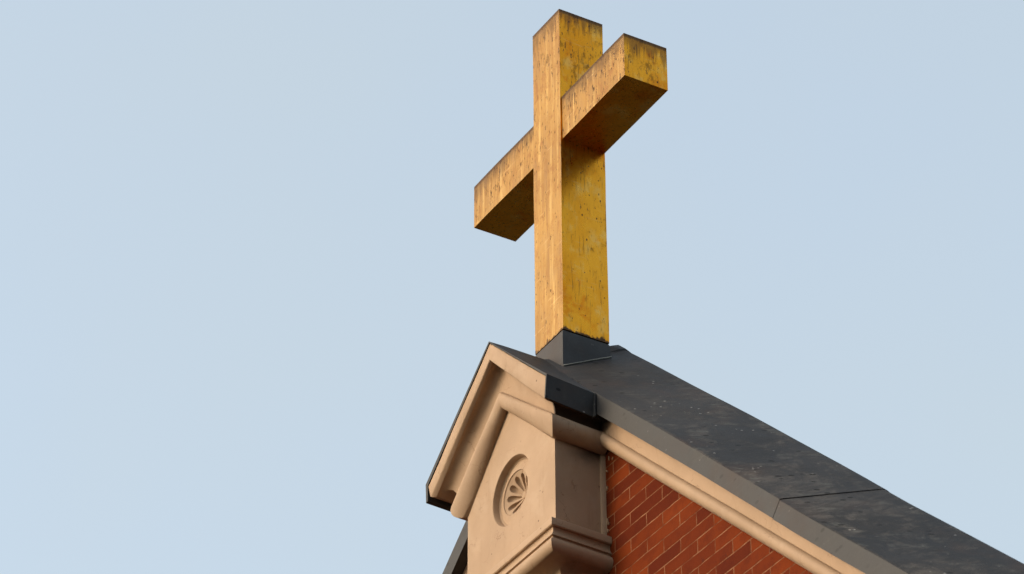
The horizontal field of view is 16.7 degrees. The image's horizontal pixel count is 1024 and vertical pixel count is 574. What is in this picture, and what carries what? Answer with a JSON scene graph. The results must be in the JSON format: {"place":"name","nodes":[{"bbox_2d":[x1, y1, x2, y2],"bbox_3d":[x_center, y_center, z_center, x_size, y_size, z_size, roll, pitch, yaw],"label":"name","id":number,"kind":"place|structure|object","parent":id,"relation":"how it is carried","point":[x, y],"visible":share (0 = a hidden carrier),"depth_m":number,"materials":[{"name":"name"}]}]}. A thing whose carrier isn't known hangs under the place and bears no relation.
{"place":"outdoors","nodes":[
{"label":"outdoors","id":0,"kind":"place"},
{"bbox_2d":[0,0,1023,573],"label":"sky","id":1,"kind":"structure","parent":0,"point":[252,299],"materials":[{"name":"blue"}]},
{"bbox_2d":[426,342,1023,573],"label":"church","id":2,"kind":"structure","parent":0,"point":[622,460],"depth_m":14.75,"materials":[{"name":"red brick"}]},
{"bbox_2d":[474,9,667,365],"bbox_3d":[0.266,-0.334,16.362,0.257,2.199,1.401,18,-38,-25],"label":"cross","id":3,"kind":"object","parent":2,"relation":"on","point":[592,105],"visible":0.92,"depth_m":16.28,"materials":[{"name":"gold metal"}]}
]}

